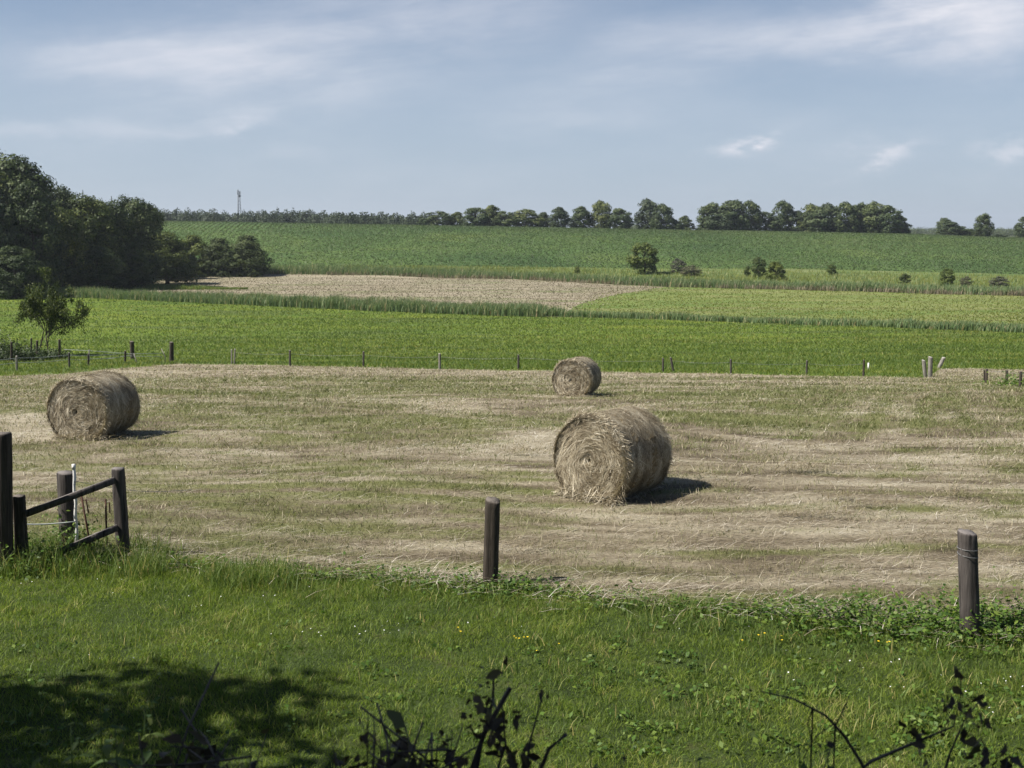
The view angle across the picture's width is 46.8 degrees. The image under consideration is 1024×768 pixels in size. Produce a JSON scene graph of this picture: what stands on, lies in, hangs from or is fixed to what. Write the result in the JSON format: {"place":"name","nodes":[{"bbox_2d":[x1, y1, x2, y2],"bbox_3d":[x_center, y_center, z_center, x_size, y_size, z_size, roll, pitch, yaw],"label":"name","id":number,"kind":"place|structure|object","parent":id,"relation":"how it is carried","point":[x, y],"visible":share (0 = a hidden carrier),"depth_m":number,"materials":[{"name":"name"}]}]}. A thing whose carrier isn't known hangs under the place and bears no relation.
{"place":"outdoors","nodes":[
{"label":"outdoors","id":0,"kind":"place"},
{"bbox_2d":[70,274,679,316],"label":"stubble field","id":1,"kind":"structure","parent":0,"point":[374,282],"depth_m":292.66,"materials":[{"name":"beige plant"}]},
{"bbox_2d":[64,283,247,289],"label":"sedge strip","id":2,"kind":"object","parent":1,"relation":"on","point":[171,286],"visible":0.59,"depth_m":289.54,"materials":[{"name":"green plant"}]},
{"bbox_2d":[0,362,1023,633],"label":"hay field","id":3,"kind":"structure","parent":0,"point":[618,546],"depth_m":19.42,"materials":[{"name":"beige plant"}]},
{"bbox_2d":[56,470,75,547],"bbox_3d":[-6.024,1.772,16.044,0.233,1.194,0.225,0,7,0],"label":"fence post","id":4,"kind":"object","parent":3,"relation":"on","point":[64,482],"visible":0.59,"depth_m":15.94,"materials":[{"name":"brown wood"}]},
{"bbox_2d":[13,467,129,562],"bbox_3d":[-5.752,1.802,15.500,1.432,1.316,0.226,-4,8,-26],"label":"rail frame","id":5,"kind":"object","parent":3,"relation":"on","point":[120,526],"visible":0.84,"depth_m":15.52,"materials":[{"name":"brown wood"}]},
{"bbox_2d":[72,464,77,540],"bbox_3d":[-5.814,1.721,15.779,0.060,1.328,0.049,2,8,16],"label":"fence pole","id":6,"kind":"object","parent":3,"relation":"on","point":[75,500],"visible":0.73,"depth_m":15.75,"materials":[{"name":"white plastic"}]},
{"bbox_2d":[43,369,143,440],"bbox_3d":[-9.294,0.444,26.233,1.805,1.504,1.864,2,8,13],"label":"hay bale","id":7,"kind":"object","parent":3,"relation":"on","point":[101,404],"visible":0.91,"depth_m":25.73,"materials":[{"name":"plant"}]},
{"bbox_2d":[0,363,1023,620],"bbox_3d":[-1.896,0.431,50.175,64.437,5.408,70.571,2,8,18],"label":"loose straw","id":8,"kind":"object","parent":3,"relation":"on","point":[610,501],"visible":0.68,"depth_m":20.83,"materials":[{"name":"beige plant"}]},
{"bbox_2d":[0,379,1023,576],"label":"hay tangles","id":9,"kind":"object","parent":3,"relation":"on","point":[785,465],"visible":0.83,"depth_m":22.76,"materials":[{"name":"beige plant"}]},
{"bbox_2d":[35,529,1023,653],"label":"straw stalks","id":10,"kind":"object","parent":3,"relation":"on","point":[479,576],"visible":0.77,"depth_m":14.13,"materials":[{"name":"beige plant"}]},
{"bbox_2d":[231,349,864,375],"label":"wire fence","id":11,"kind":"object","parent":3,"relation":"on","point":[439,363],"visible":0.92,"depth_m":73.38,"materials":[{"name":"wood"}]},
{"bbox_2d":[550,355,602,396],"bbox_3d":[2.308,-0.279,42.785,1.834,1.488,1.822,3,8,21],"label":"hay bale","id":12,"kind":"object","parent":3,"relation":"on","point":[574,376],"visible":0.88,"depth_m":42.31,"materials":[{"name":"plant"}]},
{"bbox_2d":[549,402,673,506],"bbox_3d":[1.577,1.079,19.293,1.737,1.482,1.898,6,10,40],"label":"hay bale","id":13,"kind":"object","parent":3,"relation":"on","point":[613,456],"visible":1,"depth_m":18.92,"materials":[{"name":"plant"}]},
{"bbox_2d":[971,368,1023,386],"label":"nettle patch","id":14,"kind":"object","parent":3,"relation":"on","point":[1014,382],"visible":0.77,"depth_m":50.24,"materials":[{"name":"green plant"}]},
{"bbox_2d":[983,369,1021,385],"bbox_3d":[20.969,-0.158,49.719,0.459,1.865,11.385,2,7,12],"label":"post fence","id":15,"kind":"object","parent":3,"relation":"on","point":[985,375],"visible":0.67,"depth_m":51.37,"materials":[{"name":"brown wood"}]},
{"bbox_2d":[0,542,1023,767],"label":"lawn","id":16,"kind":"structure","parent":0,"point":[477,717],"depth_m":11.38,"materials":[{"name":"plant"}]},
{"bbox_2d":[0,432,13,572],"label":"gate post","id":17,"kind":"object","parent":16,"relation":"on","point":[6,497],"visible":0.84,"depth_m":14.90,"materials":[{"name":"brown wood"}]},
{"bbox_2d":[61,722,95,767],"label":"nettle","id":18,"kind":"object","parent":16,"relation":"on","point":[73,746],"visible":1,"depth_m":4.61,"materials":[{"name":"green plant"}]},
{"bbox_2d":[90,693,130,767],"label":"nettle","id":19,"kind":"object","parent":16,"relation":"on","point":[106,749],"visible":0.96,"depth_m":4.81,"materials":[{"name":"green plant"}]},
{"bbox_2d":[105,726,135,767],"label":"nettle","id":20,"kind":"object","parent":16,"relation":"on","point":[128,760],"visible":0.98,"depth_m":4.40,"materials":[{"name":"green plant"}]},
{"bbox_2d":[136,700,164,767],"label":"nettle","id":21,"kind":"object","parent":16,"relation":"on","point":[147,754],"visible":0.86,"depth_m":5.02,"materials":[{"name":"green plant"}]},
{"bbox_2d":[108,662,251,767],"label":"brush heap","id":22,"kind":"object","parent":16,"relation":"on","point":[191,749],"visible":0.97,"depth_m":4.21,"materials":[{"name":"brown plant"}]},
{"bbox_2d":[199,729,269,767],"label":"dead weed","id":23,"kind":"object","parent":16,"relation":"on","point":[253,764],"visible":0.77,"depth_m":4.41,"materials":[{"name":"black plant"}]},
{"bbox_2d":[339,718,386,767],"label":"dead weed","id":24,"kind":"object","parent":16,"relation":"on","point":[363,738],"visible":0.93,"depth_m":4.44,"materials":[{"name":"black plant"}]},
{"bbox_2d":[360,703,475,767],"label":"brush heap","id":25,"kind":"object","parent":16,"relation":"on","point":[403,742],"visible":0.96,"depth_m":4.31,"materials":[{"name":"brown plant"}]},
{"bbox_2d":[422,729,461,767],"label":"dead weed","id":26,"kind":"object","parent":16,"relation":"on","point":[441,732],"visible":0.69,"depth_m":4.63,"materials":[{"name":"black plant"}]},
{"bbox_2d":[483,496,499,585],"bbox_3d":[-0.256,1.987,14.489,0.219,1.214,0.194,0,7,0],"label":"fence post","id":27,"kind":"object","parent":16,"relation":"on","point":[491,539],"visible":0.85,"depth_m":14.40,"materials":[{"name":"brown wood"}]},
{"bbox_2d":[436,655,567,767],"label":"dead shrub","id":28,"kind":"object","parent":16,"relation":"on","point":[492,722],"visible":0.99,"depth_m":4.49,"materials":[{"name":"brown plant"}]},
{"bbox_2d":[0,519,1023,743],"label":"tall grass","id":29,"kind":"structure","parent":16,"relation":"on","point":[148,560],"depth_m":12.79,"materials":[{"name":"green plant"}]},
{"bbox_2d":[0,498,1023,767],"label":"weeds","id":30,"kind":"object","parent":16,"relation":"on","point":[930,620],"visible":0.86,"depth_m":12.78,"materials":[{"name":"green plant"}]},
{"bbox_2d":[760,665,1023,767],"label":"bramble","id":31,"kind":"object","parent":16,"relation":"on","point":[971,741],"visible":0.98,"depth_m":4.71,"materials":[{"name":"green plant"}]},
{"bbox_2d":[957,528,980,639],"bbox_3d":[4.866,2.187,12.606,0.291,1.287,0.216,0,7,0],"label":"fence post","id":32,"kind":"object","parent":16,"relation":"on","point":[968,573],"visible":0.94,"depth_m":12.52,"materials":[{"name":"brown wood"}]},
{"bbox_2d":[968,738,1023,767],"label":"dead weed","id":33,"kind":"object","parent":16,"relation":"on","point":[983,754],"visible":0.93,"depth_m":4.46,"materials":[{"name":"black plant"}]},
{"bbox_2d":[0,296,1023,377],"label":"meadow","id":34,"kind":"structure","parent":0,"point":[104,328],"depth_m":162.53,"materials":[{"name":"green plant"}]},
{"bbox_2d":[0,328,80,361],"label":"undergrowth","id":35,"kind":"object","parent":34,"relation":"on","point":[24,356],"visible":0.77,"depth_m":95.14,"materials":[{"name":"green plant"}]},
{"bbox_2d":[12,266,91,350],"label":"crooked tree","id":36,"kind":"object","parent":34,"relation":"on","point":[35,308],"visible":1,"depth_m":106.52,"materials":[{"name":"green plant"}]},
{"bbox_2d":[0,349,161,370],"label":"paddock fence","id":37,"kind":"object","parent":34,"relation":"on","point":[87,359],"visible":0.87,"depth_m":84.33,"materials":[{"name":"brown wood"}]},
{"bbox_2d":[0,0,1023,231],"label":"sky","id":38,"kind":"structure","parent":0,"point":[915,107],"materials":[{"name":"blue"}]},
{"bbox_2d":[99,220,1023,274],"bbox_3d":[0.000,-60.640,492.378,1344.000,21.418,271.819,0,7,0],"label":"crop field","id":39,"kind":"structure","parent":0,"point":[403,244],"depth_m":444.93,"materials":[{"name":"green plant"}]},
{"bbox_2d":[232,266,1023,294],"bbox_3d":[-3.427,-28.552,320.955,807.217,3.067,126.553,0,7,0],"label":"rough strip","id":40,"kind":"object","parent":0,"point":[793,270],"visible":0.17,"depth_m":360.42,"materials":[{"name":"green plant"}]},
{"bbox_2d":[191,269,1023,295],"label":"dry reed fringe","id":41,"kind":"object","parent":40,"relation":"on","point":[945,291],"visible":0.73,"depth_m":289.62,"materials":[{"name":"plant"}]},
{"bbox_2d":[625,242,660,273],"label":"tree","id":42,"kind":"object","parent":40,"relation":"on","point":[635,260],"visible":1,"depth_m":358.85,"materials":[{"name":"green plant"}]},
{"bbox_2d":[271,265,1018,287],"bbox_3d":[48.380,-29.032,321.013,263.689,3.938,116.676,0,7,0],"label":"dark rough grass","id":43,"kind":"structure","parent":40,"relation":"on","point":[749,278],"depth_m":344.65,"materials":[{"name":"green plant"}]},
{"bbox_2d":[270,264,1023,286],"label":"rough grass","id":44,"kind":"structure","parent":40,"relation":"on","point":[800,277],"depth_m":350.53,"materials":[{"name":"green plant"}]},
{"bbox_2d":[670,258,687,272],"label":"bush","id":45,"kind":"object","parent":40,"relation":"on","point":[680,264],"visible":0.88,"depth_m":363.62,"materials":[{"name":"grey plant"}]},
{"bbox_2d":[679,265,701,275],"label":"bush","id":46,"kind":"object","parent":40,"relation":"on","point":[693,269],"visible":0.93,"depth_m":352.81,"materials":[{"name":"green plant"}]},
{"bbox_2d":[750,256,766,276],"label":"shrub","id":47,"kind":"object","parent":40,"relation":"on","point":[756,262],"visible":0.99,"depth_m":342.43,"materials":[{"name":"green plant"}]},
{"bbox_2d":[763,261,787,279],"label":"bush","id":48,"kind":"object","parent":40,"relation":"on","point":[773,267],"visible":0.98,"depth_m":328.95,"materials":[{"name":"green plant"}]},
{"bbox_2d":[940,268,954,285],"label":"shrub","id":49,"kind":"object","parent":40,"relation":"on","point":[949,279],"visible":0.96,"depth_m":300.24,"materials":[{"name":"green plant"}]},
{"bbox_2d":[988,276,1009,287],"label":"bush","id":50,"kind":"object","parent":40,"relation":"on","point":[997,280],"visible":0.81,"depth_m":295.29,"materials":[{"name":"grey plant"}]},
{"bbox_2d":[548,286,1023,332],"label":"pale meadow","id":51,"kind":"structure","parent":0,"point":[796,304],"depth_m":233.86,"materials":[{"name":"green plant"}]},
{"bbox_3d":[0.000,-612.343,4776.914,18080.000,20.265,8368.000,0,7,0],"label":"far land","id":52,"kind":"structure","parent":0,"visible":0},
{"bbox_2d":[159,207,431,224],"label":"wood","id":53,"kind":"object","parent":52,"relation":"on","point":[307,216],"visible":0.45,"depth_m":814.01,"materials":[{"name":"green plant"}]},
{"bbox_2d":[416,211,455,224],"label":"tree","id":54,"kind":"object","parent":52,"relation":"on","point":[433,219],"visible":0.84,"depth_m":633.91,"materials":[{"name":"green plant"}]},
{"bbox_2d":[448,212,464,225],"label":"tree","id":55,"kind":"object","parent":52,"relation":"on","point":[458,216],"visible":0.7,"depth_m":635.23,"materials":[{"name":"green plant"}]},
{"bbox_2d":[461,207,491,225],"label":"tree","id":56,"kind":"object","parent":52,"relation":"on","point":[472,216],"visible":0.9,"depth_m":626.79,"materials":[{"name":"green plant"}]},
{"bbox_2d":[480,205,504,225],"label":"tree","id":57,"kind":"object","parent":52,"relation":"on","point":[490,211],"visible":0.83,"depth_m":628.04,"materials":[{"name":"green plant"}]},
{"bbox_2d":[487,211,520,226],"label":"tree","id":58,"kind":"object","parent":52,"relation":"on","point":[507,221],"visible":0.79,"depth_m":626.38,"materials":[{"name":"green plant"}]},
{"bbox_2d":[547,206,570,227],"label":"tree","id":59,"kind":"object","parent":52,"relation":"on","point":[561,216],"visible":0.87,"depth_m":630.82,"materials":[{"name":"green plant"}]},
{"bbox_2d":[568,206,592,227],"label":"tree","id":60,"kind":"object","parent":52,"relation":"on","point":[579,215],"visible":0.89,"depth_m":636.88,"materials":[{"name":"green plant"}]},
{"bbox_2d":[587,200,612,227],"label":"tree","id":61,"kind":"object","parent":52,"relation":"on","point":[603,208],"visible":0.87,"depth_m":634.55,"materials":[{"name":"green plant"}]},
{"bbox_2d":[605,208,634,228],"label":"tree","id":62,"kind":"object","parent":52,"relation":"on","point":[617,217],"visible":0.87,"depth_m":629.16,"materials":[{"name":"green plant"}]},
{"bbox_2d":[633,198,658,228],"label":"tree","id":63,"kind":"object","parent":52,"relation":"on","point":[647,208],"visible":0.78,"depth_m":638.92,"materials":[{"name":"green plant"}]},
{"bbox_2d":[648,203,674,228],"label":"tree","id":64,"kind":"object","parent":52,"relation":"on","point":[658,221],"visible":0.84,"depth_m":630.57,"materials":[{"name":"green plant"}]},
{"bbox_2d":[677,215,695,229],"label":"bush","id":65,"kind":"object","parent":52,"relation":"on","point":[686,221],"visible":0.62,"depth_m":637.53,"materials":[{"name":"green plant"}]},
{"bbox_2d":[696,202,722,229],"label":"tree","id":66,"kind":"object","parent":52,"relation":"on","point":[705,212],"visible":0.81,"depth_m":630.60,"materials":[{"name":"green plant"}]},
{"bbox_2d":[702,207,737,229],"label":"tree","id":67,"kind":"object","parent":52,"relation":"on","point":[729,223],"visible":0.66,"depth_m":625.56,"materials":[{"name":"green plant"}]},
{"bbox_2d":[734,200,763,230],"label":"tree","id":68,"kind":"object","parent":52,"relation":"on","point":[754,211],"visible":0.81,"depth_m":628.31,"materials":[{"name":"green plant"}]},
{"bbox_2d":[750,211,779,230],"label":"tree","id":69,"kind":"object","parent":52,"relation":"on","point":[766,225],"visible":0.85,"depth_m":632.49,"materials":[{"name":"green plant"}]},
{"bbox_2d":[768,200,794,230],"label":"tree","id":70,"kind":"object","parent":52,"relation":"on","point":[783,217],"visible":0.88,"depth_m":633.82,"materials":[{"name":"green plant"}]},
{"bbox_2d":[787,210,807,231],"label":"tree","id":71,"kind":"object","parent":52,"relation":"on","point":[798,213],"visible":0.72,"depth_m":634.43,"materials":[{"name":"green plant"}]},
{"bbox_2d":[795,203,823,231],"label":"tree","id":72,"kind":"object","parent":52,"relation":"on","point":[810,207],"visible":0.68,"depth_m":632.34,"materials":[{"name":"green plant"}]},
{"bbox_2d":[803,206,840,231],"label":"tree","id":73,"kind":"object","parent":52,"relation":"on","point":[824,221],"visible":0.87,"depth_m":627.46,"materials":[{"name":"green plant"}]},
{"bbox_2d":[630,224,1014,236],"bbox_3d":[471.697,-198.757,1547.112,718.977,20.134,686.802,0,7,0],"label":"horizon wood","id":74,"kind":"object","parent":52,"relation":"on","point":[1008,232],"visible":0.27,"depth_m":1626.21,"materials":[{"name":"green plant"}]},
{"bbox_2d":[817,202,842,231],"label":"tree","id":75,"kind":"object","parent":52,"relation":"on","point":[827,206],"visible":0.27,"depth_m":632.80,"materials":[{"name":"green plant"}]},
{"bbox_2d":[830,201,859,232],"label":"tree","id":76,"kind":"object","parent":52,"relation":"on","point":[848,209],"visible":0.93,"depth_m":627.57,"materials":[{"name":"green plant"}]},
{"bbox_2d":[846,202,871,232],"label":"tree","id":77,"kind":"object","parent":52,"relation":"on","point":[859,207],"visible":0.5,"depth_m":633.42,"materials":[{"name":"green plant"}]},
{"bbox_2d":[860,200,892,232],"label":"tree","id":78,"kind":"object","parent":52,"relation":"on","point":[873,207],"visible":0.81,"depth_m":627.71,"materials":[{"name":"green plant"}]},
{"bbox_2d":[973,213,994,235],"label":"tree","id":79,"kind":"object","parent":52,"relation":"on","point":[986,227],"visible":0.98,"depth_m":632.59,"materials":[{"name":"green plant"}]},
{"bbox_2d":[1013,217,1023,236],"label":"tree","id":80,"kind":"object","parent":52,"relation":"on","point":[1019,229],"visible":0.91,"depth_m":693.19,"materials":[{"name":"green plant"}]},
{"bbox_3d":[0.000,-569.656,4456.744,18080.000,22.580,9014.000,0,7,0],"label":"ground","id":81,"kind":"structure","parent":0,"visible":0},
{"bbox_2d":[0,196,24,296],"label":"tree","id":82,"kind":"object","parent":81,"relation":"on","point":[8,239],"visible":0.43,"depth_m":252.20,"materials":[{"name":"green plant"}]},
{"bbox_2d":[0,245,45,299],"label":"tree","id":83,"kind":"object","parent":81,"relation":"on","point":[14,257],"visible":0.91,"depth_m":246.76,"materials":[{"name":"green plant"}]},
{"bbox_2d":[0,149,66,258],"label":"tree","id":84,"kind":"object","parent":81,"relation":"on","point":[19,172],"visible":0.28,"depth_m":276.86,"materials":[{"name":"green plant"}]},
{"bbox_2d":[0,180,68,289],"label":"tree","id":85,"kind":"object","parent":81,"relation":"on","point":[34,205],"visible":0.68,"depth_m":257.27,"materials":[{"name":"green plant"}]},
{"bbox_2d":[28,206,98,288],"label":"tree","id":86,"kind":"object","parent":81,"relation":"on","point":[73,228],"visible":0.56,"depth_m":268.70,"materials":[{"name":"green plant"}]},
{"bbox_2d":[45,184,82,255],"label":"tree","id":87,"kind":"object","parent":81,"relation":"on","point":[63,193],"visible":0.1,"depth_m":328.89,"materials":[{"name":"green plant"}]},
{"bbox_2d":[57,192,126,286],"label":"tree","id":88,"kind":"object","parent":81,"relation":"on","point":[90,205],"visible":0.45,"depth_m":281.20,"materials":[{"name":"green plant"}]},
{"bbox_2d":[65,245,129,290],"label":"tree","id":89,"kind":"object","parent":81,"relation":"on","point":[102,254],"visible":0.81,"depth_m":272.52,"materials":[{"name":"green plant"}]},
{"bbox_2d":[80,199,139,288],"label":"tree","id":90,"kind":"object","parent":81,"relation":"on","point":[118,211],"visible":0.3,"depth_m":287.54,"materials":[{"name":"green plant"}]},
{"bbox_2d":[116,249,156,288],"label":"tree","id":91,"kind":"object","parent":81,"relation":"on","point":[140,277],"visible":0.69,"depth_m":288.34,"materials":[{"name":"green plant"}]},
{"bbox_2d":[111,194,166,283],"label":"tree","id":92,"kind":"object","parent":81,"relation":"on","point":[140,213],"visible":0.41,"depth_m":295.00,"materials":[{"name":"green plant"}]},
{"bbox_2d":[133,201,169,278],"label":"tree","id":93,"kind":"object","parent":81,"relation":"on","point":[160,223],"visible":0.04,"depth_m":341.41,"materials":[{"name":"green plant"}]},
{"bbox_2d":[144,231,200,284],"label":"tree","id":94,"kind":"object","parent":81,"relation":"on","point":[185,269],"visible":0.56,"depth_m":311.65,"materials":[{"name":"green plant"}]},
{"bbox_2d":[168,234,222,276],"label":"bushy tree","id":95,"kind":"object","parent":81,"relation":"on","point":[195,244],"visible":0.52,"depth_m":354.73,"materials":[{"name":"green plant"}]},
{"bbox_2d":[194,237,244,277],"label":"bushy tree","id":96,"kind":"object","parent":81,"relation":"on","point":[217,246],"visible":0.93,"depth_m":353.85,"materials":[{"name":"green plant"}]},
{"bbox_2d":[219,235,273,277],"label":"bushy tree","id":97,"kind":"object","parent":81,"relation":"on","point":[253,254],"visible":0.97,"depth_m":354.17,"materials":[{"name":"green plant"}]},
{"bbox_2d":[19,285,1023,332],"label":"reed belt","id":98,"kind":"object","parent":81,"relation":"on","point":[533,309],"visible":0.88,"depth_m":209.30,"materials":[{"name":"green plant"}]},
{"bbox_2d":[511,209,546,226],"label":"tree","id":99,"kind":"object","parent":81,"relation":"on","point":[529,221],"visible":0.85,"depth_m":630.62,"materials":[{"name":"green plant"}]},
{"bbox_2d":[201,262,1023,294],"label":"reed belt","id":100,"kind":"object","parent":81,"relation":"on","point":[469,272],"visible":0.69,"depth_m":308.35,"materials":[{"name":"green plant"}]},
{"bbox_2d":[713,199,749,230],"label":"tree","id":101,"kind":"object","parent":81,"relation":"on","point":[736,205],"visible":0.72,"depth_m":625.91,"materials":[{"name":"green plant"}]},
{"bbox_2d":[875,205,904,232],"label":"tree","id":102,"kind":"object","parent":81,"relation":"on","point":[897,220],"visible":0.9,"depth_m":625.68,"materials":[{"name":"green plant"}]},
{"bbox_2d":[936,221,965,234],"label":"bush","id":103,"kind":"object","parent":81,"relation":"on","point":[954,228],"visible":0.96,"depth_m":636.47,"materials":[{"name":"green plant"}]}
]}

